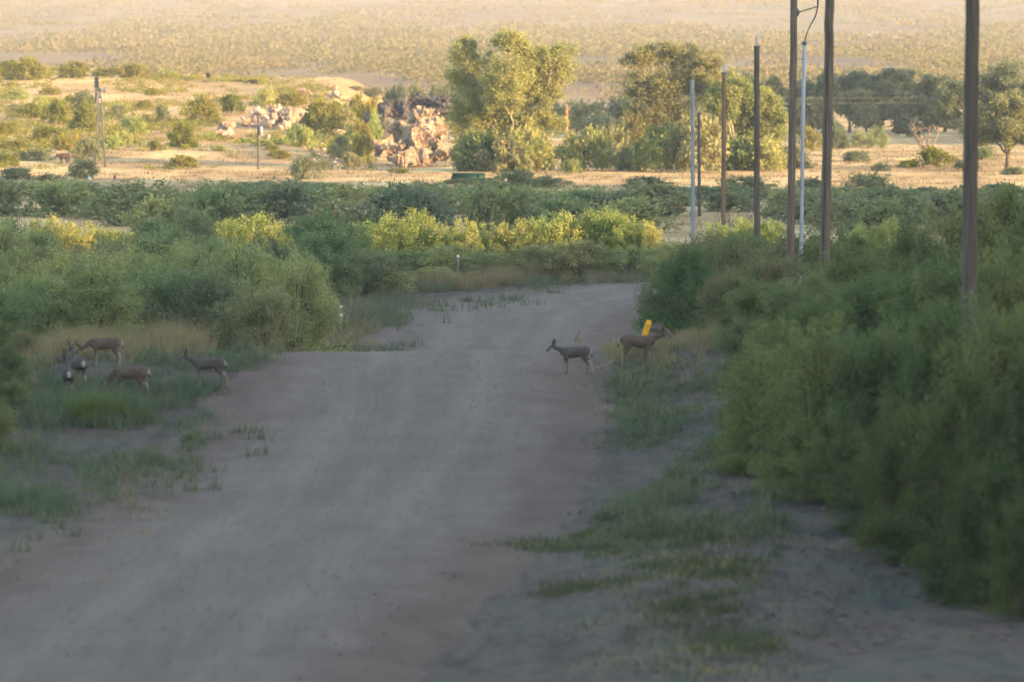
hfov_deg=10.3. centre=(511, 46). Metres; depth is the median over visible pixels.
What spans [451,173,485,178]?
metal container
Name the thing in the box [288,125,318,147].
hill shrub
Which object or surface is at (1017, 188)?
valley bush
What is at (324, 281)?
mesquite bush
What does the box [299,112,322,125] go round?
hill shrub
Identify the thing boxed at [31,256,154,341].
mesquite bush
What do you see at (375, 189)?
valley bush
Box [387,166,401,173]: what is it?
hill shrub
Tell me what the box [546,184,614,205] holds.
valley bush
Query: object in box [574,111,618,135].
riverside bush
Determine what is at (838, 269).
mesquite bush
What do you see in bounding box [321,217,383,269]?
mesquite bush
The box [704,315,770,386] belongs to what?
mesquite bush
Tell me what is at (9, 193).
valley bush
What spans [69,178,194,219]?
valley bush
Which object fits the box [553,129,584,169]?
field bush
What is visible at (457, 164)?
field bush
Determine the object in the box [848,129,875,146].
field bush
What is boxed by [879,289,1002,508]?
mesquite bush
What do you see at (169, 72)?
hill shrub
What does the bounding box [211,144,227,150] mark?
hill shrub
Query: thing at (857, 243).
mesquite bush
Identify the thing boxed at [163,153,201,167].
hill shrub
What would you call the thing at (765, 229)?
mesquite bush
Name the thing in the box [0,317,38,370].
mesquite bush
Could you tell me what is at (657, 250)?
mesquite bush
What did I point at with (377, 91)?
riverside bush
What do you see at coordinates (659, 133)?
field bush
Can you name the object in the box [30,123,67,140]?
hill shrub
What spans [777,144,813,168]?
field bush
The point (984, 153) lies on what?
field bush
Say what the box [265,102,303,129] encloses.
rock outcrop
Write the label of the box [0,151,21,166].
hill shrub
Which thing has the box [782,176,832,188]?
valley bush
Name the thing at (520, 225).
mesquite bush
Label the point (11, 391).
mesquite bush
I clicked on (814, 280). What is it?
mesquite bush
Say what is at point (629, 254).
mesquite bush
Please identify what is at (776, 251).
mesquite bush
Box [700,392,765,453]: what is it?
mesquite bush
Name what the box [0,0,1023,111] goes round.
scrub
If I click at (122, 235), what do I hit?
mesquite bush
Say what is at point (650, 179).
valley bush
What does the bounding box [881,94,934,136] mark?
riverside tree
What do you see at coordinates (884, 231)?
mesquite bush
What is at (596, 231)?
mesquite bush
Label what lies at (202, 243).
mesquite bush
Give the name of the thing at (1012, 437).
mesquite bush
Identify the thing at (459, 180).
valley bush
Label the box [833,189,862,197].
valley bush
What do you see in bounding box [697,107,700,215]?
utility pole
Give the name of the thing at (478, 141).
field bush
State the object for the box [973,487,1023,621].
mesquite bush
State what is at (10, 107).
hill shrub
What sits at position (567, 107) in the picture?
dead stalk
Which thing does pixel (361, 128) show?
hill shrub
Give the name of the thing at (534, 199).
valley bush
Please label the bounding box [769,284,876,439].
mesquite bush
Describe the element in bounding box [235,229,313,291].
mesquite bush
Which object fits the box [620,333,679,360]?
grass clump
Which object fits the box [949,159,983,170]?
field bush
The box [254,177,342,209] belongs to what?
valley bush
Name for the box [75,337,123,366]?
deer
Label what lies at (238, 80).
hill shrub
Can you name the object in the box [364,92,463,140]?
rock outcrop
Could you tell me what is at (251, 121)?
rock outcrop
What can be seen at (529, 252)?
mesquite bush
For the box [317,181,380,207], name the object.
valley bush
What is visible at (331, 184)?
valley bush
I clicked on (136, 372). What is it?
deer
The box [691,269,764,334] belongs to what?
mesquite bush
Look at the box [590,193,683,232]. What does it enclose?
valley bush
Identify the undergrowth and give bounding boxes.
[0,62,377,170]
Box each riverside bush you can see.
[347,85,372,90]
[363,84,389,99]
[380,81,409,101]
[406,77,429,118]
[424,78,443,115]
[441,63,465,127]
[546,101,583,132]
[555,96,609,133]
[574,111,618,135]
[597,95,635,126]
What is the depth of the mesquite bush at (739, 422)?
126.70 m
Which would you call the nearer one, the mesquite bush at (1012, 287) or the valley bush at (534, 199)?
the mesquite bush at (1012, 287)
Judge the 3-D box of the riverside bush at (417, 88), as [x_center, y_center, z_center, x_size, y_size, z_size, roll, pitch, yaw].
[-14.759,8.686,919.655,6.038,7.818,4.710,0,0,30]
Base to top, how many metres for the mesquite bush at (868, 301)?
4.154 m
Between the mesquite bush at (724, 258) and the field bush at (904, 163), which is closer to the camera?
the mesquite bush at (724, 258)
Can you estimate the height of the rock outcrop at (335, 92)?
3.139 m
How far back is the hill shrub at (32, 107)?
769.46 m
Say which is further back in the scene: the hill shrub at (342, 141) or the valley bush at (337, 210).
the hill shrub at (342, 141)
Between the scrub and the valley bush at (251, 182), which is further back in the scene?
the scrub
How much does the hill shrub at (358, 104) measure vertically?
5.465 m
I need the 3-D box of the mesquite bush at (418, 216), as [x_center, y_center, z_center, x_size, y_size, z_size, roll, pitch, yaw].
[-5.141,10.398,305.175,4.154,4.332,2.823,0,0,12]
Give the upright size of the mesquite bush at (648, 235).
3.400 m
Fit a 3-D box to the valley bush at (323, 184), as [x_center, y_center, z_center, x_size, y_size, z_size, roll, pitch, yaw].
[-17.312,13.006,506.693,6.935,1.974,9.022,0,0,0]
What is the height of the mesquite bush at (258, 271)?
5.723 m
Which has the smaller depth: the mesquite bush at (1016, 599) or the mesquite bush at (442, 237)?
the mesquite bush at (1016, 599)
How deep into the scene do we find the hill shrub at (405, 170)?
624.75 m
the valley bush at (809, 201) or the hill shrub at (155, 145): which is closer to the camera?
the valley bush at (809, 201)
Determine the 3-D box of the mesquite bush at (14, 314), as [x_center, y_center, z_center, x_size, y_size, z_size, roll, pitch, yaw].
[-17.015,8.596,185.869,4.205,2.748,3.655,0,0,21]
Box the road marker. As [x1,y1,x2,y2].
[642,320,651,334]
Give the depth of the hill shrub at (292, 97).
819.25 m
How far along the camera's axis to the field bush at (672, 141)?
634.76 m
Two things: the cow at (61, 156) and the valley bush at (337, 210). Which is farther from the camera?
the cow at (61, 156)
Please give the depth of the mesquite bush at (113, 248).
249.64 m
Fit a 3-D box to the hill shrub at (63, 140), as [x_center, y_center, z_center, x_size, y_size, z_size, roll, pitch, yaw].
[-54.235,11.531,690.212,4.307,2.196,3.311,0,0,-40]
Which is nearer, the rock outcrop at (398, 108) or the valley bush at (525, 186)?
the valley bush at (525, 186)
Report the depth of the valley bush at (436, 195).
436.52 m
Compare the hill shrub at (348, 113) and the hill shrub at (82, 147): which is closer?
the hill shrub at (82, 147)
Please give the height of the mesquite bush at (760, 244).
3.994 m
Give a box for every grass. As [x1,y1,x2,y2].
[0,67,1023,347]
[0,313,904,681]
[1,256,656,392]
[466,338,895,681]
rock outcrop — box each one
[218,119,241,138]
[241,106,267,126]
[255,133,270,139]
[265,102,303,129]
[295,88,321,97]
[326,87,351,101]
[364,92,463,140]
[371,106,453,167]
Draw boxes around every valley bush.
[0,165,35,180]
[0,176,35,215]
[13,179,65,196]
[17,174,111,217]
[35,173,69,180]
[39,179,123,201]
[64,156,100,179]
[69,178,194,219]
[99,185,212,226]
[115,192,184,235]
[177,182,262,234]
[180,186,250,205]
[182,178,284,222]
[190,178,251,192]
[218,179,302,187]
[242,175,328,223]
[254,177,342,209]
[256,181,358,211]
[285,153,325,179]
[291,197,371,233]
[307,181,352,196]
[314,182,339,187]
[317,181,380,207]
[352,185,394,196]
[353,178,464,234]
[380,182,464,226]
[393,181,469,191]
[395,183,473,214]
[439,178,472,183]
[448,186,473,200]
[459,183,533,231]
[462,178,514,206]
[465,182,544,212]
[466,177,495,183]
[487,167,540,186]
[496,191,572,220]
[511,194,602,231]
[520,186,564,197]
[527,174,574,188]
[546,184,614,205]
[565,186,639,212]
[577,186,619,193]
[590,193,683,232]
[616,180,699,216]
[621,175,677,187]
[646,189,697,205]
[669,183,766,200]
[688,189,762,210]
[715,174,780,189]
[746,184,813,201]
[760,184,832,219]
[774,190,864,222]
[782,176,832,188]
[803,194,871,230]
[814,185,874,193]
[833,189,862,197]
[835,171,892,191]
[840,195,937,234]
[842,181,929,223]
[861,188,919,192]
[878,186,929,199]
[895,184,998,220]
[899,185,988,230]
[911,186,943,192]
[914,188,992,215]
[978,181,1022,194]
[991,183,1023,197]
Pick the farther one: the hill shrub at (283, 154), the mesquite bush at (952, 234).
the hill shrub at (283, 154)
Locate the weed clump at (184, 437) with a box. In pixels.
[176,429,205,442]
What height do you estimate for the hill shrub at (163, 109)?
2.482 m
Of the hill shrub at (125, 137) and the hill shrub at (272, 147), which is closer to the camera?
the hill shrub at (272, 147)
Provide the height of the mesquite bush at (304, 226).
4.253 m
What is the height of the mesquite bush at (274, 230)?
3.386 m
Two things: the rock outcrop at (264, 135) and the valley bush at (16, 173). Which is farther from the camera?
the rock outcrop at (264, 135)
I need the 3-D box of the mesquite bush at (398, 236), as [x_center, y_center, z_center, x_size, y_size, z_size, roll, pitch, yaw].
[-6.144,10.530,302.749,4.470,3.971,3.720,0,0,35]
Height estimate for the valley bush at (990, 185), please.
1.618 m
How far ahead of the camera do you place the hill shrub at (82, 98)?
789.28 m
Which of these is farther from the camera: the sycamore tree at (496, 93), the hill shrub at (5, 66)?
the hill shrub at (5, 66)
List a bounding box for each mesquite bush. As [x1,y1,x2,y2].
[0,213,36,244]
[0,218,33,300]
[0,239,65,333]
[0,265,95,342]
[0,276,56,342]
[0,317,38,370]
[0,340,36,394]
[0,374,35,418]
[0,395,22,452]
[7,330,47,356]
[12,246,99,332]
[14,222,63,268]
[19,238,93,279]
[25,209,80,253]
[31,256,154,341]
[41,239,131,304]
[58,215,96,257]
[72,237,181,328]
[82,223,119,250]
[89,230,147,259]
[93,248,203,343]
[107,226,139,247]
[118,223,199,272]
[127,250,265,352]
[130,212,200,249]
[155,237,223,332]
[167,208,220,252]
[181,234,297,352]
[183,232,244,283]
[205,214,245,260]
[205,274,317,352]
[222,205,277,267]
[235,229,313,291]
[257,218,297,260]
[263,243,353,351]
[266,227,372,295]
[279,251,349,351]
[281,209,372,286]
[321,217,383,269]
[332,247,415,295]
[353,218,385,252]
[363,210,433,269]
[368,271,418,293]
[373,248,431,281]
[383,200,445,251]
[406,266,461,288]
[408,241,480,280]
[412,222,463,273]
[447,213,482,272]
[456,250,525,281]
[475,222,506,265]
[488,216,538,273]
[488,243,574,281]
[504,208,582,273]
[540,239,618,281]
[546,206,605,272]
[568,200,634,270]
[595,244,649,277]
[599,206,660,271]
[629,246,683,334]
[632,232,729,334]
[632,239,690,278]
[637,217,665,272]
[642,231,768,329]
[663,225,737,325]
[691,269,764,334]
[696,339,817,476]
[698,221,730,248]
[698,271,797,348]
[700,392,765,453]
[701,229,763,260]
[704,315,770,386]
[713,243,833,327]
[721,231,780,268]
[721,304,803,408]
[727,210,763,249]
[741,420,812,472]
[743,309,885,496]
[744,260,863,331]
[749,229,818,304]
[752,216,795,262]
[765,226,844,284]
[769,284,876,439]
[772,430,862,505]
[791,239,917,344]
[793,220,881,295]
[803,299,933,509]
[820,450,906,536]
[822,264,920,422]
[841,384,960,555]
[844,220,885,256]
[851,212,959,310]
[861,490,949,568]
[873,214,904,260]
[874,248,1007,437]
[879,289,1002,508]
[888,339,1023,576]
[889,199,1013,307]
[909,510,1018,601]
[920,273,1023,521]
[921,231,1023,396]
[926,452,1023,609]
[955,350,1023,594]
[959,178,1023,281]
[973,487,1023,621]
[986,194,1023,306]
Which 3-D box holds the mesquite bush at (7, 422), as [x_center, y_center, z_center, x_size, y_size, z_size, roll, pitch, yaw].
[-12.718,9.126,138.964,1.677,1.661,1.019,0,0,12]
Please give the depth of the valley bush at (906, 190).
513.67 m
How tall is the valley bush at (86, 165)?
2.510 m
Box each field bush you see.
[446,141,483,171]
[452,123,512,171]
[469,131,535,171]
[501,123,558,170]
[530,136,553,170]
[552,122,616,170]
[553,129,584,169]
[559,158,582,173]
[594,120,630,167]
[608,143,644,170]
[625,132,663,171]
[644,116,679,166]
[659,121,696,170]
[673,106,732,172]
[718,131,760,170]
[732,133,786,170]
[760,139,787,168]
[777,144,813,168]
[796,124,821,151]
[816,120,852,148]
[841,150,871,161]
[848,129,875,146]
[865,125,892,147]
[868,162,891,170]
[897,159,922,167]
[909,143,957,167]
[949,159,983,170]
[959,145,1003,159]
[998,165,1023,174]
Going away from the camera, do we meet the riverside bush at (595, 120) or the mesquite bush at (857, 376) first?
the mesquite bush at (857, 376)
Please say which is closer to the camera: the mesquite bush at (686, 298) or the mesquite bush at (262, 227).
the mesquite bush at (686, 298)
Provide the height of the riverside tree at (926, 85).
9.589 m
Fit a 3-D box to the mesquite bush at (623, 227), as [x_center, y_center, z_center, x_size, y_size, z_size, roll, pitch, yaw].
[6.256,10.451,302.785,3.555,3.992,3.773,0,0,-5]
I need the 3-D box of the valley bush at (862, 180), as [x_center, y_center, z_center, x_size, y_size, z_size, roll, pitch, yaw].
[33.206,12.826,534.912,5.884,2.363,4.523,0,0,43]
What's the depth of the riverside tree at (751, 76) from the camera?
858.34 m
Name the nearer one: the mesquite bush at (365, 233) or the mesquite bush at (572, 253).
the mesquite bush at (365, 233)
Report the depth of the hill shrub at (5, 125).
729.49 m
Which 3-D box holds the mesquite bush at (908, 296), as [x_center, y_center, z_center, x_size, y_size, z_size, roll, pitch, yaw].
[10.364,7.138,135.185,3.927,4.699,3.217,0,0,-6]
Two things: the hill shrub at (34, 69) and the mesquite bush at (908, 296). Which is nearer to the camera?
the mesquite bush at (908, 296)
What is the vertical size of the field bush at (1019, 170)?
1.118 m
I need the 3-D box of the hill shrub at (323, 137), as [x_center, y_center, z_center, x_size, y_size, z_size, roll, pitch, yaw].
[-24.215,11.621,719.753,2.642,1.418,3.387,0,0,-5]
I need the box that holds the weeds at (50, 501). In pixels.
[0,269,656,551]
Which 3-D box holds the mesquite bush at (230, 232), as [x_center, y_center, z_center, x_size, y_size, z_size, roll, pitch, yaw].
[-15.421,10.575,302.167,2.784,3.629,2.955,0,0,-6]
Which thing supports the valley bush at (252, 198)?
on the ground at (960, 654)
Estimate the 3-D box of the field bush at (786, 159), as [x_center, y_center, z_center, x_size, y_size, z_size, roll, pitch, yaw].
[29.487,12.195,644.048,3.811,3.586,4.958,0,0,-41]
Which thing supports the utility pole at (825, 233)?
on the ground at (960, 654)
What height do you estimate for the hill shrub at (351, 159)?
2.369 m
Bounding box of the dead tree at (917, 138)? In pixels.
[904,117,942,151]
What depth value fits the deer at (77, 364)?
153.62 m
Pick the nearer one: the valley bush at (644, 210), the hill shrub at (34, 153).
the valley bush at (644, 210)
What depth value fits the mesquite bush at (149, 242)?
247.76 m
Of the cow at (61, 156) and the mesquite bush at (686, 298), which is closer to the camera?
the mesquite bush at (686, 298)
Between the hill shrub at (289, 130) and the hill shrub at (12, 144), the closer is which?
the hill shrub at (12, 144)
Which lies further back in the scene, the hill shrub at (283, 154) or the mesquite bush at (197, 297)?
the hill shrub at (283, 154)
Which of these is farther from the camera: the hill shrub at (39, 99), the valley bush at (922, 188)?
the hill shrub at (39, 99)
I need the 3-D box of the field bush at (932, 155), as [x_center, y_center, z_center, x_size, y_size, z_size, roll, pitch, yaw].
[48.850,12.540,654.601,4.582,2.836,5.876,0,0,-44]
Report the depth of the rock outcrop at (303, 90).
849.21 m
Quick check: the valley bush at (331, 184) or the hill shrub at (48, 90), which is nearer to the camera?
the valley bush at (331, 184)
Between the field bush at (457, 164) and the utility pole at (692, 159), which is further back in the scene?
the field bush at (457, 164)
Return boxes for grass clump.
[40,379,162,426]
[329,315,370,329]
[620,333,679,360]
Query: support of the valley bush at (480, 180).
on the ground at (960, 654)
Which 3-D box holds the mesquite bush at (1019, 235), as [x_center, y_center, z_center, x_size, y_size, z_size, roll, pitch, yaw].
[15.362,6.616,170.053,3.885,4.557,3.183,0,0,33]
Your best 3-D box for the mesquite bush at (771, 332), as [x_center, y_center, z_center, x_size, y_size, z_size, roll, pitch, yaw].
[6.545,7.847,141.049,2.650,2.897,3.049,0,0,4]
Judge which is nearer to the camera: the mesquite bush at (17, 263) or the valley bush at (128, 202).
the mesquite bush at (17, 263)
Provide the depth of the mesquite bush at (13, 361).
150.72 m
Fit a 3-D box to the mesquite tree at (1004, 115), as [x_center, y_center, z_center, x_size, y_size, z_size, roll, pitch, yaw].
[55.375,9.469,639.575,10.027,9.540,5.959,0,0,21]
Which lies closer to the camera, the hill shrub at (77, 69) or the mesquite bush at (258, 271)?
the mesquite bush at (258, 271)
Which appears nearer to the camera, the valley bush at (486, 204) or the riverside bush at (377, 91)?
the valley bush at (486, 204)
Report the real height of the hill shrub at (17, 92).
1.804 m
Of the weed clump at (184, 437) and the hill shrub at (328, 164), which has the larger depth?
the hill shrub at (328, 164)
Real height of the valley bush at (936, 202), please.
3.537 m
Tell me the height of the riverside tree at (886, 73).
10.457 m
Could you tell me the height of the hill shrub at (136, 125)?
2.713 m
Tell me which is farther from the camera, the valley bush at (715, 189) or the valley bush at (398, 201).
the valley bush at (715, 189)
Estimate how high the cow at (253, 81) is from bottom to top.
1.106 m
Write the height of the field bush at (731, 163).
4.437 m
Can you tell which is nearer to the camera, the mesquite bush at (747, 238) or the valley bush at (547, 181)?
the mesquite bush at (747, 238)
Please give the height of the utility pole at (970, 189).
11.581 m
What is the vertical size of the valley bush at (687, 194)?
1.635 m
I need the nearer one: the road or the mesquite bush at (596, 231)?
the road
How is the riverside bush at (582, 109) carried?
on the ground at (960, 654)
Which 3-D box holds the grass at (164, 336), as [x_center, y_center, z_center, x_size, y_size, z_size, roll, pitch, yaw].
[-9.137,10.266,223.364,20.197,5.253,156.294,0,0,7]
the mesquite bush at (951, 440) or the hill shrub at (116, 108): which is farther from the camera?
the hill shrub at (116, 108)
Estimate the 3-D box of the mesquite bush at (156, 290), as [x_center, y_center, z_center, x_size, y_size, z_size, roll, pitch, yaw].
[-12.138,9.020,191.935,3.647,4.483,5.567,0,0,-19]
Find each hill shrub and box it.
[0,58,24,76]
[0,121,20,133]
[0,139,30,150]
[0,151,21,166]
[1,101,24,113]
[3,54,50,79]
[3,87,31,98]
[14,100,43,117]
[14,146,56,160]
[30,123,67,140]
[31,94,50,106]
[36,85,61,94]
[39,97,74,123]
[47,133,78,149]
[56,59,94,77]
[62,93,75,107]
[67,100,107,130]
[69,88,100,111]
[69,136,103,163]
[88,67,121,76]
[100,134,126,149]
[109,104,126,117]
[110,62,155,77]
[114,130,134,145]
[117,114,149,133]
[136,99,156,108]
[145,86,164,95]
[146,139,162,150]
[150,68,178,77]
[152,103,171,119]
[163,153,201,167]
[165,118,200,146]
[177,91,224,121]
[202,132,215,140]
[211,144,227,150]
[215,91,246,112]
[230,79,247,81]
[240,137,253,142]
[248,139,276,145]
[251,86,278,103]
[263,145,279,149]
[265,150,292,158]
[272,137,292,144]
[273,90,309,106]
[284,123,305,142]
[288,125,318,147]
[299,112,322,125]
[301,95,346,132]
[314,133,330,143]
[314,159,334,170]
[324,143,346,158]
[330,132,353,154]
[335,151,368,169]
[337,103,356,129]
[344,92,364,120]
[344,125,367,145]
[347,119,375,145]
[351,131,374,156]
[357,93,378,133]
[368,108,383,144]
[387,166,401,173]
[397,168,411,173]
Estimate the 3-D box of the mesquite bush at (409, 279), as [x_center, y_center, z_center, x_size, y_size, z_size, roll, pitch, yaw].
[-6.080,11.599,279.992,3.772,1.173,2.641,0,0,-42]
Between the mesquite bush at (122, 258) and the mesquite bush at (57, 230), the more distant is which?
the mesquite bush at (57, 230)
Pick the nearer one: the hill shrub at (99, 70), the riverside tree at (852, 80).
the riverside tree at (852, 80)
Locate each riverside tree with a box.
[742,72,764,88]
[761,74,799,126]
[787,80,814,99]
[787,96,833,133]
[797,71,842,132]
[834,68,874,131]
[836,87,897,133]
[869,66,897,128]
[872,68,918,122]
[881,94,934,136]
[912,73,941,131]
[928,74,959,131]
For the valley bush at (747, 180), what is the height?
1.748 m
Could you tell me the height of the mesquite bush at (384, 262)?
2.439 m
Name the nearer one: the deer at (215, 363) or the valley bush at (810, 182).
the deer at (215, 363)
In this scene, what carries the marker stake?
on the road
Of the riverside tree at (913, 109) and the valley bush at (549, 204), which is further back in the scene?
the riverside tree at (913, 109)
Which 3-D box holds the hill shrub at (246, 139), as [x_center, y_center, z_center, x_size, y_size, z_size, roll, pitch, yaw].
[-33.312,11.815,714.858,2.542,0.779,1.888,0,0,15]
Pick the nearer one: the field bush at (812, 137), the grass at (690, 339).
the grass at (690, 339)
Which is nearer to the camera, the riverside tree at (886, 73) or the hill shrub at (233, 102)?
the hill shrub at (233, 102)
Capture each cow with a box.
[55,153,69,163]
[247,79,258,83]
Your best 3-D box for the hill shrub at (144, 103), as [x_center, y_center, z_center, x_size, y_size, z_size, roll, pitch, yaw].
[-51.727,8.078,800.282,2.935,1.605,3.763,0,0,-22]
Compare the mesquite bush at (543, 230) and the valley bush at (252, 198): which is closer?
the mesquite bush at (543, 230)
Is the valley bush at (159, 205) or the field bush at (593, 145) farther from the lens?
the field bush at (593, 145)
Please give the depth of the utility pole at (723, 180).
329.89 m
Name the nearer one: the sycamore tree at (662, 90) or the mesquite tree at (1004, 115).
the mesquite tree at (1004, 115)
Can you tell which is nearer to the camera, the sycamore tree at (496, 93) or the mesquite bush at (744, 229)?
the mesquite bush at (744, 229)
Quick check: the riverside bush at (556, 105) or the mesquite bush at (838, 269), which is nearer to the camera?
the mesquite bush at (838, 269)
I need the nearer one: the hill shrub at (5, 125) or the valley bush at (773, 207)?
the valley bush at (773, 207)
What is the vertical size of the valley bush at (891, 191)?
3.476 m
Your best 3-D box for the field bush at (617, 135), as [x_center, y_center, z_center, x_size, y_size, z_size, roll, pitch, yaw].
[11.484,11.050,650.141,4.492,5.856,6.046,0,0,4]
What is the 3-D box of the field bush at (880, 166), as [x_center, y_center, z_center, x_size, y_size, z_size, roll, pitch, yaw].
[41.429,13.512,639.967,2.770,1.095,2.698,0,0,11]
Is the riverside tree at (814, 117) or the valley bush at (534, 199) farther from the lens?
the riverside tree at (814, 117)
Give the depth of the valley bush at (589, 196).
447.15 m
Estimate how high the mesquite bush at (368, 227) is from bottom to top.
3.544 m
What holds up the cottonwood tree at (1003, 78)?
on the ground at (960, 654)
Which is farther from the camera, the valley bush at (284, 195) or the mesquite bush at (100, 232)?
the valley bush at (284, 195)
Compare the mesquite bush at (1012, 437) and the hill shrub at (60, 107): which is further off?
the hill shrub at (60, 107)
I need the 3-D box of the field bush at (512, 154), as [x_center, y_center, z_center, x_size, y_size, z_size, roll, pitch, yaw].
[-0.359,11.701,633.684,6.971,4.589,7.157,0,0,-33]
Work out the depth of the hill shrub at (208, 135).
719.75 m
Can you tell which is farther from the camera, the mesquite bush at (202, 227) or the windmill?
the windmill
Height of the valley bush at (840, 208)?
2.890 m
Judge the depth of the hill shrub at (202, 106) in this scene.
769.38 m
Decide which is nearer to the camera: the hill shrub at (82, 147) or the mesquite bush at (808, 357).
the mesquite bush at (808, 357)
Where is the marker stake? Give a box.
[339,305,342,336]
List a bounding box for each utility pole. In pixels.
[253,111,266,168]
[690,80,704,243]
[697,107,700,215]
[719,64,729,227]
[754,35,759,242]
[786,0,818,311]
[819,0,833,294]
[962,0,979,353]
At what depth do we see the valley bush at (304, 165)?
599.53 m
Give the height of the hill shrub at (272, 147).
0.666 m
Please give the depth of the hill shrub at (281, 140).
704.41 m
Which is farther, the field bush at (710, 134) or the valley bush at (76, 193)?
the field bush at (710, 134)
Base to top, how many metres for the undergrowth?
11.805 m
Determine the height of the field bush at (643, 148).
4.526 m
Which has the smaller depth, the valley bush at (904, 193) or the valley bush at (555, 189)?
the valley bush at (904, 193)
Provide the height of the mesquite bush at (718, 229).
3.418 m
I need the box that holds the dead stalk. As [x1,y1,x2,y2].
[565,105,568,136]
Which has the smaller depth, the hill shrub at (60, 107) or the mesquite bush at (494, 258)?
the mesquite bush at (494, 258)
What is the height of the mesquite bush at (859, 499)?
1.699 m
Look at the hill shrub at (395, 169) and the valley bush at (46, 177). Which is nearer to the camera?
the valley bush at (46, 177)
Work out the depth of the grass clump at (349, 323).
245.92 m
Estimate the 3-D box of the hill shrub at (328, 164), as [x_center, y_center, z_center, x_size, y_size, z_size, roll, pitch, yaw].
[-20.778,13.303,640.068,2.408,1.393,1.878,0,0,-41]
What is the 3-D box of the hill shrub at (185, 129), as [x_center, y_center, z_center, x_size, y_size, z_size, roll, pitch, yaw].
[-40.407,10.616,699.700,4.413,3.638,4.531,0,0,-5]
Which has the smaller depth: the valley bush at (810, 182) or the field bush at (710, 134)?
the valley bush at (810, 182)
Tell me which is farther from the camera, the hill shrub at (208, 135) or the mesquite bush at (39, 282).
the hill shrub at (208, 135)
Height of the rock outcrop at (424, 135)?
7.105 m
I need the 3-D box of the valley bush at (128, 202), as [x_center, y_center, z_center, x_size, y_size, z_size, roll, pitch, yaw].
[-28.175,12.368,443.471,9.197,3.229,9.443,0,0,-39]
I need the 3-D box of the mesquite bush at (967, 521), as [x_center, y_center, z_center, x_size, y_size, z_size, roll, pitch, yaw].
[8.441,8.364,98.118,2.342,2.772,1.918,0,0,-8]
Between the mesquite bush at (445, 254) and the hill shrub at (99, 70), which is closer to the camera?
the mesquite bush at (445, 254)
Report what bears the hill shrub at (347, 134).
on the ground at (960, 654)
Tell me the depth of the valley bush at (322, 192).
474.84 m
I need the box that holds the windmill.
[94,77,105,166]
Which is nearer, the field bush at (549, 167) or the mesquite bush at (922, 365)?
the mesquite bush at (922, 365)
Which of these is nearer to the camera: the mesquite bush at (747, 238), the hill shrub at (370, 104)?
the mesquite bush at (747, 238)
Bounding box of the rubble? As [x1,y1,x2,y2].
[296,141,362,169]
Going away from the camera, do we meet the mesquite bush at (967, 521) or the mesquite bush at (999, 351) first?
the mesquite bush at (967, 521)
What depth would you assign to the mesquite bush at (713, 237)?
209.85 m
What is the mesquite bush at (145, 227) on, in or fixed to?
on the ground at (960, 654)
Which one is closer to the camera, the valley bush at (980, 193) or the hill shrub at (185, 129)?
the valley bush at (980, 193)
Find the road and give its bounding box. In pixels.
[0,276,917,681]
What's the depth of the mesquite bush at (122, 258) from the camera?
215.45 m
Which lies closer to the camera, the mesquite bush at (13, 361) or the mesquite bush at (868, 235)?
the mesquite bush at (13, 361)
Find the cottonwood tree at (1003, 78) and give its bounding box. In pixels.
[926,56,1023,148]
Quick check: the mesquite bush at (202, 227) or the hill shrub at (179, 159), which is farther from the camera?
the hill shrub at (179, 159)
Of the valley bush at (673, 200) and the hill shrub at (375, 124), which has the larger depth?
the hill shrub at (375, 124)
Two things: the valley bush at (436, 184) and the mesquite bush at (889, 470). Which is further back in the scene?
the valley bush at (436, 184)
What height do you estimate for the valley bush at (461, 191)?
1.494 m
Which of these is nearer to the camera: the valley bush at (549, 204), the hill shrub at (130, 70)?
the valley bush at (549, 204)
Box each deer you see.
[57,347,74,394]
[67,339,87,383]
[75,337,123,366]
[101,366,150,391]
[179,349,227,385]
[546,339,592,373]
[617,325,670,365]
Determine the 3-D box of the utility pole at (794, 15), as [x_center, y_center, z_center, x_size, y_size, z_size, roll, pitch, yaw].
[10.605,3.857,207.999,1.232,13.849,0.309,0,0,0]
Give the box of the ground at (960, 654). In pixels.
[0,0,1023,681]
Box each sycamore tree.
[439,27,583,170]
[609,40,731,164]
[701,66,788,160]
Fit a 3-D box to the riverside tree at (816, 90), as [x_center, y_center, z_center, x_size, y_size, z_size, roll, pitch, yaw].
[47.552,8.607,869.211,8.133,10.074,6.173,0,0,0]
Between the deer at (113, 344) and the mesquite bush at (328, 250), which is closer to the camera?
the deer at (113, 344)
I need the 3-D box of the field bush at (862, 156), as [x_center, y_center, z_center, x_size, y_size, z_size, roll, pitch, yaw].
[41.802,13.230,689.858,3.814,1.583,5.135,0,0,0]
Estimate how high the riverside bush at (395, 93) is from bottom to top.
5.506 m
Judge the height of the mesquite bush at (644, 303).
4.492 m
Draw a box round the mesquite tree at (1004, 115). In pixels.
[963,88,1023,169]
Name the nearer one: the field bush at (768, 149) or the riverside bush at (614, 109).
the field bush at (768, 149)
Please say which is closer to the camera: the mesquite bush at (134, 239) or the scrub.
the mesquite bush at (134, 239)
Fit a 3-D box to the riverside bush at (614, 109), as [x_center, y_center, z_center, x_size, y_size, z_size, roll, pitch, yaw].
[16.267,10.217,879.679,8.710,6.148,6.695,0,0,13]
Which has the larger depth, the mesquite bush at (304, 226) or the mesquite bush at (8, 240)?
the mesquite bush at (304, 226)
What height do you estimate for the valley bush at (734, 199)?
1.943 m
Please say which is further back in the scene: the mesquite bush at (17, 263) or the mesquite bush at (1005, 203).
the mesquite bush at (17, 263)

